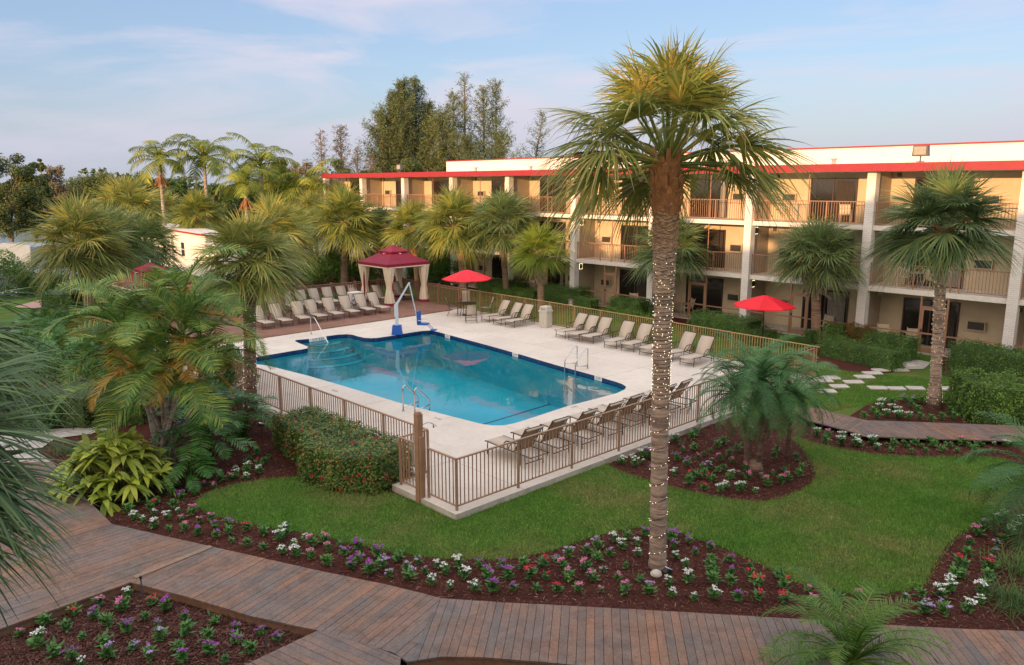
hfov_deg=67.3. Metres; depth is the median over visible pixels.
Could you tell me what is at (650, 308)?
bush
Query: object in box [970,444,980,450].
bedding plant
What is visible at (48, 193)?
broadleaf tree
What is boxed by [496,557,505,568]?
bedding plant
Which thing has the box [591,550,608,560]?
bedding plant
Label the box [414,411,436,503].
shower post
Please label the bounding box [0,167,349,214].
wood
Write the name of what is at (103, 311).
philodendron
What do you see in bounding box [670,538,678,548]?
bedding plant
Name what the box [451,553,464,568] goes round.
bedding plant
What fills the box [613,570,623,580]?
bedding plant
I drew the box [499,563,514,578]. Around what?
bedding plant
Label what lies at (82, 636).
bedding plant
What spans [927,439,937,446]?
bedding plant
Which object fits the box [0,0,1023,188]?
sky
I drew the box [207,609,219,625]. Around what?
bedding plant
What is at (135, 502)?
bedding plant
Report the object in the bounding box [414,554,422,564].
bedding plant
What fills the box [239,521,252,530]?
bedding plant
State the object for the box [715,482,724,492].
bedding plant
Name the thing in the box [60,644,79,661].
bedding plant
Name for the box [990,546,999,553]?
bedding plant
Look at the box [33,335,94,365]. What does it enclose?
philodendron
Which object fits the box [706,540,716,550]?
bedding plant
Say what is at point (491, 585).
bedding plant
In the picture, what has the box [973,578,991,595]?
bedding plant
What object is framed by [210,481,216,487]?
bedding plant
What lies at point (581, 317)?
sun lounger
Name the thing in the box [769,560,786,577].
bedding plant
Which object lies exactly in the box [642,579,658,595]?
bedding plant
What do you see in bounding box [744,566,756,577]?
bedding plant
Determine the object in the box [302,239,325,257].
service building
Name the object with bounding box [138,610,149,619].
bedding plant
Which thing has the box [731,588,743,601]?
bedding plant
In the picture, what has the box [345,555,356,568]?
bedding plant
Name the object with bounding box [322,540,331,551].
bedding plant
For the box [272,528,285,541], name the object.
bedding plant
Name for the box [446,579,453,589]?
bedding plant
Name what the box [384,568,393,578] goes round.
bedding plant
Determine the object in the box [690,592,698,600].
bedding plant
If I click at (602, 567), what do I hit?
bedding plant
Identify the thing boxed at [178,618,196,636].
bedding plant
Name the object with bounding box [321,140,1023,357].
hotel building
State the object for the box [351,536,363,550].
bedding plant
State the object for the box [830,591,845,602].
bedding plant
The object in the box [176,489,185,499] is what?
bedding plant
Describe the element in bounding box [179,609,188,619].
bedding plant
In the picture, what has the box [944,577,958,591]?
bedding plant
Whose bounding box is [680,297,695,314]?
patio chair
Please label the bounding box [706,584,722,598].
bedding plant
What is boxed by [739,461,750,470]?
bedding plant
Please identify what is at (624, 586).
bedding plant
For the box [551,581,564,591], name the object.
bedding plant
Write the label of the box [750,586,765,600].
bedding plant
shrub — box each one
[0,247,40,295]
[0,333,70,387]
[0,386,64,430]
[14,350,107,391]
[77,317,136,344]
[98,304,160,325]
[105,288,170,307]
[148,366,204,418]
[163,261,189,294]
[185,287,220,311]
[186,330,239,376]
[196,344,259,389]
[262,262,298,282]
[291,250,324,279]
[300,253,352,284]
[320,242,340,266]
[333,256,374,282]
[354,249,382,281]
[404,256,436,279]
[413,244,449,282]
[428,251,458,285]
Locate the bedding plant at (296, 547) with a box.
[288,541,304,556]
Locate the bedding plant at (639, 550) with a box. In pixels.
[633,547,642,555]
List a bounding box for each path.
[0,427,105,461]
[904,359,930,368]
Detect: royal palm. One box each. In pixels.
[126,133,195,225]
[163,133,239,220]
[214,165,274,217]
[219,132,301,205]
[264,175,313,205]
[266,158,337,253]
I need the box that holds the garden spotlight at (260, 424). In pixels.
[257,422,264,434]
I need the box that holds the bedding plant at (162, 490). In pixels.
[157,485,166,494]
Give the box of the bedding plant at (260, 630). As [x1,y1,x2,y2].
[254,625,264,636]
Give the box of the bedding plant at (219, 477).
[216,474,223,481]
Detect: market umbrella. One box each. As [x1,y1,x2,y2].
[442,268,491,302]
[733,293,796,347]
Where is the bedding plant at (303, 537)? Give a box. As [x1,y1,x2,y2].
[300,532,306,540]
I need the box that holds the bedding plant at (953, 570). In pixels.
[948,561,962,577]
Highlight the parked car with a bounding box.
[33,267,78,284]
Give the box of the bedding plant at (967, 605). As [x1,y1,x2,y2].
[960,596,977,613]
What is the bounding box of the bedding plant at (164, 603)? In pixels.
[157,593,172,611]
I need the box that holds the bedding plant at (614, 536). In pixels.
[608,530,619,541]
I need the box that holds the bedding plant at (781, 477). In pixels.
[775,473,786,483]
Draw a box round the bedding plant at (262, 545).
[258,541,269,549]
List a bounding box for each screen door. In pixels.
[604,274,614,305]
[688,283,704,317]
[789,294,807,334]
[918,307,946,352]
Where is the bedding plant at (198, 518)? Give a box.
[195,516,202,523]
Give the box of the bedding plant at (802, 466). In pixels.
[796,461,808,469]
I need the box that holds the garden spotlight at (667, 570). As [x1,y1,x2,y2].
[662,566,672,574]
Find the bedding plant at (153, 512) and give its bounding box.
[150,508,157,515]
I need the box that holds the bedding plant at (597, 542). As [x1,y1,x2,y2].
[590,535,604,549]
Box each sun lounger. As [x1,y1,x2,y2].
[256,304,274,329]
[264,292,276,310]
[266,303,293,324]
[284,290,294,306]
[289,300,311,323]
[294,289,309,305]
[303,298,327,322]
[307,287,322,307]
[320,286,338,304]
[321,296,344,318]
[334,285,346,297]
[337,295,360,317]
[346,285,366,297]
[353,293,375,314]
[366,291,390,311]
[371,284,384,300]
[393,281,412,300]
[480,299,510,322]
[485,424,548,467]
[492,302,523,323]
[504,303,536,327]
[510,416,573,455]
[539,408,601,448]
[555,312,588,338]
[568,314,599,341]
[569,400,628,436]
[580,316,613,342]
[588,393,647,426]
[603,320,635,348]
[609,392,651,425]
[620,322,653,351]
[623,383,679,413]
[639,336,672,356]
[640,378,695,413]
[671,330,696,361]
[679,334,716,366]
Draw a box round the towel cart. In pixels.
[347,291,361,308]
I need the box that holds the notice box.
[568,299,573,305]
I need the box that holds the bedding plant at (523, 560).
[517,555,530,568]
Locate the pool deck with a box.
[153,308,816,513]
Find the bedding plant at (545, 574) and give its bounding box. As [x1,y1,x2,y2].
[542,570,549,580]
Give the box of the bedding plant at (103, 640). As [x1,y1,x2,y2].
[93,627,113,646]
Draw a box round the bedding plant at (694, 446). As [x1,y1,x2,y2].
[689,442,698,449]
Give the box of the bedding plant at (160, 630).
[151,625,169,641]
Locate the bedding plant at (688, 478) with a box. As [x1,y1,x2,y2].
[683,472,693,483]
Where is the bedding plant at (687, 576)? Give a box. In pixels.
[681,567,696,582]
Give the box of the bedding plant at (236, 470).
[231,468,239,477]
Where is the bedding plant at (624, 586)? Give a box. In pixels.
[619,579,631,594]
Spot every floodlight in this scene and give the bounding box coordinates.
[396,164,402,171]
[912,145,929,161]
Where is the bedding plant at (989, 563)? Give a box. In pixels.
[980,557,998,569]
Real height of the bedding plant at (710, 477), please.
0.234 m
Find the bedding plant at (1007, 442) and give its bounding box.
[1002,440,1010,446]
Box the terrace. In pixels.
[166,297,458,342]
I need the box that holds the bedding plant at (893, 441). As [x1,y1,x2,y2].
[889,438,898,446]
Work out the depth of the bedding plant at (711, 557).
15.43 m
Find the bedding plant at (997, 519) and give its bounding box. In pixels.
[989,512,1003,523]
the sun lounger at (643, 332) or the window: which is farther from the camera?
the window
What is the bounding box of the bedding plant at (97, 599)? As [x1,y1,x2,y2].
[90,594,104,607]
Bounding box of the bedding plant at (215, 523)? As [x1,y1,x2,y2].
[210,519,218,529]
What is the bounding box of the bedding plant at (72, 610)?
[65,601,81,616]
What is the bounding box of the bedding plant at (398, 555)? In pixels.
[387,546,405,561]
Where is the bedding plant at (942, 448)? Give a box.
[934,442,947,450]
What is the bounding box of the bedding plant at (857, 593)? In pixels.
[852,588,863,598]
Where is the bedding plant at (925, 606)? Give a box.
[914,596,935,613]
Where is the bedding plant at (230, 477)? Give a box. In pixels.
[223,472,234,480]
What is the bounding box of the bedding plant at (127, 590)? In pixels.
[122,586,133,597]
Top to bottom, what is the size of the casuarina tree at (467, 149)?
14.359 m
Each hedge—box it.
[14,271,69,294]
[16,375,128,428]
[36,288,83,308]
[85,381,151,429]
[270,404,414,495]
[475,276,529,295]
[491,284,536,302]
[535,282,591,301]
[548,292,602,311]
[599,305,653,325]
[606,294,651,314]
[687,307,764,341]
[742,324,782,346]
[801,328,820,347]
[817,334,910,372]
[862,328,922,362]
[942,367,1023,425]
[944,338,1023,376]
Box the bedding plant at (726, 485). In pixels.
[722,479,730,488]
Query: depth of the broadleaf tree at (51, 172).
108.03 m
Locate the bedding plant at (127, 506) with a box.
[122,502,135,512]
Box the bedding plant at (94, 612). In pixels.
[87,604,100,620]
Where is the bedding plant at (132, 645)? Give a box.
[125,639,139,654]
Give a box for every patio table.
[458,301,476,315]
[908,271,924,285]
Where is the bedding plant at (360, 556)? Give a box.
[354,550,366,560]
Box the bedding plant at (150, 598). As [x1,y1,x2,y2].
[146,592,158,605]
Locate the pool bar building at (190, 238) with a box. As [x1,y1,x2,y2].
[141,223,238,280]
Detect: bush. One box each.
[645,304,653,315]
[820,320,846,339]
[843,321,872,343]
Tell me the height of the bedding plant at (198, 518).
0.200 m
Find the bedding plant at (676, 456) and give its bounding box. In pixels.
[672,451,681,460]
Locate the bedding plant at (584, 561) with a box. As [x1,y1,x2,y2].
[579,556,591,570]
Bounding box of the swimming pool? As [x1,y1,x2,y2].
[242,331,625,424]
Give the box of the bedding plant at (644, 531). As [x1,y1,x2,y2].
[639,525,649,535]
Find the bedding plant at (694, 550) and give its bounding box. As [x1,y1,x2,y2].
[690,545,698,554]
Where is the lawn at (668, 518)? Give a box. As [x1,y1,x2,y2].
[200,437,1022,594]
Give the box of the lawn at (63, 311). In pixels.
[17,308,96,355]
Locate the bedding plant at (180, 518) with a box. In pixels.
[177,513,183,520]
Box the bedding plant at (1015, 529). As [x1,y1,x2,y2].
[1002,524,1016,535]
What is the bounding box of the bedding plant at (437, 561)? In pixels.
[432,558,441,568]
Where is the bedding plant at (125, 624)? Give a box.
[117,617,134,633]
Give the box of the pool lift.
[391,282,436,334]
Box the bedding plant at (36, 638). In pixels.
[25,626,49,648]
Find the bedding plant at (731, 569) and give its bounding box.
[727,564,735,573]
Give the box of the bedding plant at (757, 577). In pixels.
[747,571,765,587]
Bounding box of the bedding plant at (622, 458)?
[617,454,627,463]
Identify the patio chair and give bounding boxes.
[445,297,457,315]
[461,290,470,308]
[465,305,476,322]
[481,296,493,312]
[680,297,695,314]
[821,314,834,331]
[839,205,851,222]
[877,322,889,333]
[894,267,909,286]
[904,327,917,338]
[922,267,934,289]
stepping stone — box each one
[818,379,833,382]
[818,389,836,392]
[821,376,840,379]
[829,384,849,387]
[842,380,864,383]
[853,375,875,378]
[861,371,882,374]
[867,386,887,389]
[871,368,890,371]
[886,386,906,390]
[892,368,909,371]
[903,364,916,366]
[905,386,925,389]
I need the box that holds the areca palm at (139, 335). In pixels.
[38,240,277,467]
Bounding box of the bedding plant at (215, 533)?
[210,529,220,536]
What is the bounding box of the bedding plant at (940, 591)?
[931,581,948,597]
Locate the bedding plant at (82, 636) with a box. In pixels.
[77,630,85,639]
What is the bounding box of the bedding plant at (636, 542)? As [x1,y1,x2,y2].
[634,536,641,545]
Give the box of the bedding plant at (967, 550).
[961,545,974,554]
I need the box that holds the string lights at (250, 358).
[243,311,256,400]
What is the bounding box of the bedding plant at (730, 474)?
[725,469,734,478]
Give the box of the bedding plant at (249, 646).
[238,639,257,654]
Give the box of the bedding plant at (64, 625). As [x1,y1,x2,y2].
[58,618,73,632]
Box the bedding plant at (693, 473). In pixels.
[687,469,698,478]
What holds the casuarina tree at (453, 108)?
on the ground at (10, 315)
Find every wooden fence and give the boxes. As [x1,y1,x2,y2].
[159,284,329,321]
[330,278,394,298]
[402,278,460,308]
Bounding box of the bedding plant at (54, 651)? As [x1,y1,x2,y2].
[41,635,64,658]
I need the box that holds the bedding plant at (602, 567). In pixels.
[599,565,606,572]
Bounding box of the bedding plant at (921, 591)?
[912,585,926,597]
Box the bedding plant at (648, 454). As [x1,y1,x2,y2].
[644,447,650,457]
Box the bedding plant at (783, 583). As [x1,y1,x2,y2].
[778,574,794,589]
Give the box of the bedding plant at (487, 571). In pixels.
[481,563,493,579]
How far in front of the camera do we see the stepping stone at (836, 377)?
30.23 m
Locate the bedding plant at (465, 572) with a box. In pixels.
[457,564,471,579]
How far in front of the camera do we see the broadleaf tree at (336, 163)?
93.36 m
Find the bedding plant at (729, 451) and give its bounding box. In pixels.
[725,448,733,454]
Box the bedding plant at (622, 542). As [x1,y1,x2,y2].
[616,537,627,549]
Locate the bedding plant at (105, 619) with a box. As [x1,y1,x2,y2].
[97,612,115,627]
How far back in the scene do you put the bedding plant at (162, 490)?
18.89 m
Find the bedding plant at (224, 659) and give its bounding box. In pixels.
[218,652,229,663]
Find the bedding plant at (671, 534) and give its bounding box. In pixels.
[667,528,680,541]
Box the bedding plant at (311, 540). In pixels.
[305,532,319,545]
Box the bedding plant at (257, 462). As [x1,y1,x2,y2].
[254,457,264,466]
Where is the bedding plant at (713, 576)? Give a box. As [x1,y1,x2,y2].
[706,570,721,584]
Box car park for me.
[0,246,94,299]
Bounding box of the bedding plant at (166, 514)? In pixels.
[161,510,171,519]
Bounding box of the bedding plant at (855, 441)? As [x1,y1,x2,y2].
[851,436,860,445]
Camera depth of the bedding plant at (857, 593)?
14.08 m
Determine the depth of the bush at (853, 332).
36.32 m
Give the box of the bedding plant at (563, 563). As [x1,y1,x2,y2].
[555,555,569,570]
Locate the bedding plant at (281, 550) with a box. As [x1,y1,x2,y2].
[276,543,286,553]
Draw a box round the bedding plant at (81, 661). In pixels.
[76,655,85,664]
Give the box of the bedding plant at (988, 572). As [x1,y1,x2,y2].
[981,566,996,579]
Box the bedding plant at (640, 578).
[632,571,644,581]
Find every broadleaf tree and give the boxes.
[0,152,47,241]
[12,161,56,242]
[36,158,53,230]
[39,164,70,216]
[54,174,107,218]
[80,172,120,203]
[113,170,159,212]
[156,177,211,223]
[189,183,240,226]
[221,176,269,228]
[264,158,293,207]
[288,159,319,203]
[319,159,353,192]
[360,168,383,172]
[390,158,421,172]
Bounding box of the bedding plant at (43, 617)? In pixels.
[33,610,57,626]
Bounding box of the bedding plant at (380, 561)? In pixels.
[374,553,389,570]
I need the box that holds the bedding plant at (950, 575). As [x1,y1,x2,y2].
[944,571,956,581]
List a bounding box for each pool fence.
[227,358,428,471]
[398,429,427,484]
[399,437,414,487]
[426,447,457,510]
[456,348,815,505]
[460,288,548,320]
[549,302,652,342]
[671,322,819,374]
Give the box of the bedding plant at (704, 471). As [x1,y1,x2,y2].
[700,467,707,474]
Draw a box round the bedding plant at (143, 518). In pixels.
[139,514,146,523]
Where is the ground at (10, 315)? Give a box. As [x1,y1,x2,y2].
[0,189,950,417]
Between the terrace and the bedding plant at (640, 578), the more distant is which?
the terrace
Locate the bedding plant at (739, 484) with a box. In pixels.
[734,480,744,491]
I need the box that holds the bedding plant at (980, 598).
[976,594,986,604]
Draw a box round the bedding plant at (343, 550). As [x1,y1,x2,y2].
[339,544,351,555]
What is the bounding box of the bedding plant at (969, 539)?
[966,535,975,543]
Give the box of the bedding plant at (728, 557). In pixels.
[726,553,734,561]
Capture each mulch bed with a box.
[0,309,1023,664]
[268,273,690,326]
[803,346,893,372]
[942,357,965,375]
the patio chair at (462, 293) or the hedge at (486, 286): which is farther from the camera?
the hedge at (486, 286)
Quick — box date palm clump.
[687,331,840,472]
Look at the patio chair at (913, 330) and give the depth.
35.60 m
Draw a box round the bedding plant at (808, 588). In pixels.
[804,584,813,592]
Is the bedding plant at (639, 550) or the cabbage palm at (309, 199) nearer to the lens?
the bedding plant at (639, 550)
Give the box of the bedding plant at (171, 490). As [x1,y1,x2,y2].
[166,487,176,496]
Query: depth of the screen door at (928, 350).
34.58 m
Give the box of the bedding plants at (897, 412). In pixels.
[669,394,969,444]
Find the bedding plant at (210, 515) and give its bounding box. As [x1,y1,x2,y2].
[207,512,215,520]
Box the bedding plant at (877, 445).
[873,442,881,448]
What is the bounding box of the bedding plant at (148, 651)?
[141,642,158,662]
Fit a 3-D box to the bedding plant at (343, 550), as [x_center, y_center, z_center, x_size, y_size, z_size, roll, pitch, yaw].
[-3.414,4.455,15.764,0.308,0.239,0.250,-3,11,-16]
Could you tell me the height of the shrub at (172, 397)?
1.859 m
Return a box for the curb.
[153,352,816,520]
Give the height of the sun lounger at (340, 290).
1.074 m
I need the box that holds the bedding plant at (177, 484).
[173,480,181,486]
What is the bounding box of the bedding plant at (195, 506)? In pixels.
[186,503,199,515]
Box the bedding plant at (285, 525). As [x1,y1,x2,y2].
[279,521,290,536]
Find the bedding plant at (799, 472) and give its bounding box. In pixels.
[794,467,803,475]
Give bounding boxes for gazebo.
[112,261,191,313]
[358,243,429,305]
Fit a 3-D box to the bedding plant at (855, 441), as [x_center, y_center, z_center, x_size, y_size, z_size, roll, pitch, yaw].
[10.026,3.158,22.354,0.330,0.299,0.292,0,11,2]
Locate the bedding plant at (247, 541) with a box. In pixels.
[239,536,252,546]
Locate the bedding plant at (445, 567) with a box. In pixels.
[438,561,450,574]
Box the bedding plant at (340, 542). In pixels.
[335,539,344,546]
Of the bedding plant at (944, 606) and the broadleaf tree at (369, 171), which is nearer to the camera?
the bedding plant at (944, 606)
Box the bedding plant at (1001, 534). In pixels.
[996,532,1009,542]
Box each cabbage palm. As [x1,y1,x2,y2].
[0,262,86,495]
[0,347,101,645]
[8,186,146,312]
[48,197,166,305]
[84,171,179,291]
[115,205,187,278]
[140,188,190,224]
[167,186,227,228]
[182,205,319,412]
[228,186,322,315]
[270,202,324,276]
[289,187,340,259]
[300,178,385,285]
[350,204,401,280]
[377,196,450,286]
[407,178,496,290]
[452,184,542,289]
[504,219,577,310]
[521,26,827,571]
[624,212,720,297]
[763,213,870,344]
[855,154,1023,408]
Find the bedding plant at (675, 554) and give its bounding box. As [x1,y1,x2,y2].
[671,550,680,558]
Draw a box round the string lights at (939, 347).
[926,281,946,403]
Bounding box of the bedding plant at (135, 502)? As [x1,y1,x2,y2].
[132,498,139,507]
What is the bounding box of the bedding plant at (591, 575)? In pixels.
[584,567,599,580]
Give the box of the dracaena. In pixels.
[40,426,175,516]
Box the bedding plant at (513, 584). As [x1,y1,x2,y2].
[509,580,519,591]
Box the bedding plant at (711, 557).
[704,553,717,561]
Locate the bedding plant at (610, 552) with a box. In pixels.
[605,547,614,556]
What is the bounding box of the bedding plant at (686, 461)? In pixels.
[683,456,692,465]
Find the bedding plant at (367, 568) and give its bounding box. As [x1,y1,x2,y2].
[362,557,375,573]
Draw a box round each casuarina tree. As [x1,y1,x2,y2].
[310,128,332,181]
[327,124,354,173]
[345,146,366,172]
[352,105,415,172]
[364,152,378,170]
[372,90,417,172]
[375,75,425,172]
[401,75,434,171]
[408,99,445,171]
[417,107,462,171]
[438,132,493,169]
[439,88,472,160]
[451,71,477,157]
[468,84,509,158]
[481,77,514,158]
[484,127,529,158]
[518,110,550,157]
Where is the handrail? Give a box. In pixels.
[310,316,330,356]
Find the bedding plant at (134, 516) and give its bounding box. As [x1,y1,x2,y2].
[128,509,140,519]
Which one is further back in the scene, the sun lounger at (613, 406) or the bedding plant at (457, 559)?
the sun lounger at (613, 406)
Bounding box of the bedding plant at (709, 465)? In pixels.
[705,460,712,468]
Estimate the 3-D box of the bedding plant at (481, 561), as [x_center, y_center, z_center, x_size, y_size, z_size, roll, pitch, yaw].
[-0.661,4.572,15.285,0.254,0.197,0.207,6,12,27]
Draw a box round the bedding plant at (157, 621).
[153,617,163,625]
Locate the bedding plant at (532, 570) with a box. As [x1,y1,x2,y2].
[522,564,537,579]
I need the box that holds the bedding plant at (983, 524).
[976,518,989,528]
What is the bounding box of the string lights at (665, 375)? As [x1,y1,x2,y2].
[649,253,675,560]
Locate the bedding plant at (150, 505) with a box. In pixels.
[145,498,158,510]
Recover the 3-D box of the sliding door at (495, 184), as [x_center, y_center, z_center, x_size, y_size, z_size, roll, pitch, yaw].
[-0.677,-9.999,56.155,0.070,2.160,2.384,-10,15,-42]
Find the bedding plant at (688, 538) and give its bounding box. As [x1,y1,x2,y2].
[685,532,694,543]
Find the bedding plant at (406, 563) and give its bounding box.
[401,559,411,569]
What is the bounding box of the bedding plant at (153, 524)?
[148,516,158,528]
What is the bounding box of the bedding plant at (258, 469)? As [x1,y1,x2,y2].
[255,464,263,473]
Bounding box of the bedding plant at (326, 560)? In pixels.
[320,554,333,565]
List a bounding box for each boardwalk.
[0,462,1023,664]
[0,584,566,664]
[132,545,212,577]
[796,408,1023,441]
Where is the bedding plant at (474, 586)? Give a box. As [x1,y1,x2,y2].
[467,579,482,591]
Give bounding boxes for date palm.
[750,360,843,460]
[756,566,952,664]
[956,411,1023,550]
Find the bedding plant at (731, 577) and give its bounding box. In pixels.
[720,572,738,586]
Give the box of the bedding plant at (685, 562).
[681,557,689,566]
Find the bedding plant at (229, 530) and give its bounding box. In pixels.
[223,524,233,533]
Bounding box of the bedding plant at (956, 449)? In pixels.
[952,444,960,451]
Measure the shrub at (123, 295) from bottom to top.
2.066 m
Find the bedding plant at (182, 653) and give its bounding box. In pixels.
[171,645,187,663]
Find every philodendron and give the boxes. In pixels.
[0,317,56,344]
[2,344,78,381]
[6,336,46,360]
[11,305,77,326]
[24,319,98,348]
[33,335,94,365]
[48,342,118,372]
[56,302,108,323]
[79,302,141,320]
[86,341,149,365]
[90,365,180,385]
[146,372,254,430]
[149,407,258,472]
[158,450,223,492]
[196,390,278,438]
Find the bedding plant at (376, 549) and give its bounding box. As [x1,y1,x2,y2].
[370,543,383,556]
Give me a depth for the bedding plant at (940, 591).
14.13 m
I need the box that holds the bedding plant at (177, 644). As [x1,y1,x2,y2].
[169,627,184,652]
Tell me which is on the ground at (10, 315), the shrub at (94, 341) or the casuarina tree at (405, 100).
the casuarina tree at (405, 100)
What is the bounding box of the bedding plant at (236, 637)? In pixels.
[229,628,245,643]
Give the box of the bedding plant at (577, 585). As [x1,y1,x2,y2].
[572,580,583,592]
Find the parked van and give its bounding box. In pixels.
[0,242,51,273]
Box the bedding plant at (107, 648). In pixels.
[96,641,116,660]
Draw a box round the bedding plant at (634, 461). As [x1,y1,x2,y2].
[630,455,639,466]
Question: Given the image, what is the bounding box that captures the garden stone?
[650,569,661,577]
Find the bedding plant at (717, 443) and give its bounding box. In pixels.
[713,437,722,447]
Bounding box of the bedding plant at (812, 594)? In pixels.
[804,592,819,603]
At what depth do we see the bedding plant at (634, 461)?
20.73 m
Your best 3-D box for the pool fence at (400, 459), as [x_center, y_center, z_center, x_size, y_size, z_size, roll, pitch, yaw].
[-2.457,3.115,19.290,0.875,1.247,0.055,-10,15,-42]
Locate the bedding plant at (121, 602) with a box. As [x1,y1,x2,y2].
[111,595,129,610]
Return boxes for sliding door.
[350,181,359,196]
[396,181,400,205]
[432,181,448,207]
[491,180,504,195]
[492,256,501,279]
[540,180,566,211]
[540,221,565,253]
[548,263,564,285]
[619,269,646,300]
[620,225,648,259]
[621,180,649,214]
[685,276,723,313]
[688,228,725,267]
[689,179,728,217]
[800,290,848,333]
[806,236,853,278]
[808,178,858,221]
[900,297,960,347]
[905,254,965,288]
[913,178,973,224]
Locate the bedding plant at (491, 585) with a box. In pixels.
[485,576,500,592]
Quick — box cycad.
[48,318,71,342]
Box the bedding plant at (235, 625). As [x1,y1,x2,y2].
[231,620,240,632]
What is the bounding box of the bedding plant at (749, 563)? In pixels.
[746,559,753,566]
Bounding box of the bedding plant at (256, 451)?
[253,447,260,454]
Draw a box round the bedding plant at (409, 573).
[400,565,417,581]
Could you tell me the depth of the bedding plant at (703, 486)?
19.14 m
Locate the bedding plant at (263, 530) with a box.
[257,523,268,535]
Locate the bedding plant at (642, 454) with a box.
[638,447,645,456]
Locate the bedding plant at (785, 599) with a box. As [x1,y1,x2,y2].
[778,589,792,603]
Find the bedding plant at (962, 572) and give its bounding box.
[955,567,969,578]
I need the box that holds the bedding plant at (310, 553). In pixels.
[306,546,316,559]
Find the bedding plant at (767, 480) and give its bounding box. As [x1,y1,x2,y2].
[761,474,772,485]
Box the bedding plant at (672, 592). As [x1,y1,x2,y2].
[667,586,676,597]
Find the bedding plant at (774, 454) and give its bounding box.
[770,449,777,458]
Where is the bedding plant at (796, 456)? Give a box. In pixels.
[794,450,800,459]
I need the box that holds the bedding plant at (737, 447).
[732,442,742,450]
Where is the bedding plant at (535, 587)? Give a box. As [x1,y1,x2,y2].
[531,582,543,591]
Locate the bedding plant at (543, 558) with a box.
[535,554,549,567]
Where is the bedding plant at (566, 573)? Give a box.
[562,565,575,581]
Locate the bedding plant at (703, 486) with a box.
[699,481,709,489]
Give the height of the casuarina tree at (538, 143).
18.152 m
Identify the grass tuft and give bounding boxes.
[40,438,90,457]
[915,366,978,381]
[957,571,1023,627]
[964,539,1023,581]
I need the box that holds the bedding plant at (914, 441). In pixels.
[910,437,919,444]
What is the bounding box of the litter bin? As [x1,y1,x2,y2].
[538,305,552,327]
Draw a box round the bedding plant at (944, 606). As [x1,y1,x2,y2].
[935,598,953,616]
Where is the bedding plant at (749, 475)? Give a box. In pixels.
[742,469,752,479]
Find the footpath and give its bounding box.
[15,300,41,307]
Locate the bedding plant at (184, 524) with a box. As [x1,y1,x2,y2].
[179,520,190,531]
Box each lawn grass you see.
[799,368,951,411]
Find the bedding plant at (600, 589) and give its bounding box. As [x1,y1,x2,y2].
[597,584,604,592]
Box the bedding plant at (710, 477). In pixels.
[706,472,714,481]
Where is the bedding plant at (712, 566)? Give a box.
[703,556,725,571]
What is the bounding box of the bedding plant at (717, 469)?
[714,466,721,471]
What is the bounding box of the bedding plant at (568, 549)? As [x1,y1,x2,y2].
[562,545,574,557]
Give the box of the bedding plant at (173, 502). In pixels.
[165,498,179,507]
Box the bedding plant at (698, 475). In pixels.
[691,467,703,477]
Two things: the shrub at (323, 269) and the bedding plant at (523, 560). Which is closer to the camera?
the bedding plant at (523, 560)
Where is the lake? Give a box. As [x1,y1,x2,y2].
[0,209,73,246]
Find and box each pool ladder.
[402,385,429,414]
[564,345,588,394]
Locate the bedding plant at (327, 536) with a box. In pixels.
[317,531,330,541]
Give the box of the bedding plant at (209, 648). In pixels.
[202,637,218,654]
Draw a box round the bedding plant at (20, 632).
[13,627,24,636]
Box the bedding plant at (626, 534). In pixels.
[622,529,633,538]
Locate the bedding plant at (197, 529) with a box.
[193,524,202,534]
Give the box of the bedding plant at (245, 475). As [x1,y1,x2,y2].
[240,471,250,479]
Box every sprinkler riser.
[139,575,142,599]
[264,626,267,651]
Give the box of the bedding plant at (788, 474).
[783,470,792,480]
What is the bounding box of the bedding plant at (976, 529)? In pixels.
[968,522,986,535]
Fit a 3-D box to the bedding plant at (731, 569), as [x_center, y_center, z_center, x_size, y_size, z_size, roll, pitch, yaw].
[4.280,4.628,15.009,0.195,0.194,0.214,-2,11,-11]
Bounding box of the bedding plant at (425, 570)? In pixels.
[420,565,428,574]
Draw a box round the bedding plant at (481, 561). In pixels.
[473,556,483,567]
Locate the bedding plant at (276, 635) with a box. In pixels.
[272,630,284,642]
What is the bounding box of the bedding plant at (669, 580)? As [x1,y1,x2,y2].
[664,574,673,585]
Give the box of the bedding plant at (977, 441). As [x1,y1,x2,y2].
[973,438,981,444]
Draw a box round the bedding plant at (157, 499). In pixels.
[151,495,160,503]
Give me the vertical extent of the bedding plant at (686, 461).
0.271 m
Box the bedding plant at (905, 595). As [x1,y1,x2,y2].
[900,592,911,599]
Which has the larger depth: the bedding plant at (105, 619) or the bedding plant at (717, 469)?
the bedding plant at (717, 469)
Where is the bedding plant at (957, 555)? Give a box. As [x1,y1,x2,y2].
[954,552,966,565]
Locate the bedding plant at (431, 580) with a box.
[426,573,436,585]
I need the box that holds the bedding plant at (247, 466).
[241,460,252,471]
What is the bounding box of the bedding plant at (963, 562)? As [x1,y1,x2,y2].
[953,554,970,568]
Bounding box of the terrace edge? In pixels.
[218,309,452,343]
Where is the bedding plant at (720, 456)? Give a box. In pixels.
[716,452,724,459]
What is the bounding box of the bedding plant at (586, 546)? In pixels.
[580,543,592,554]
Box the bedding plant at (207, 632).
[198,626,215,640]
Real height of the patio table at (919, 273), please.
0.724 m
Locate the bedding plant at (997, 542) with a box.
[992,539,1000,546]
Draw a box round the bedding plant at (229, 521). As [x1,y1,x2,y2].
[224,516,234,526]
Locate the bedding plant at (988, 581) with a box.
[979,574,993,585]

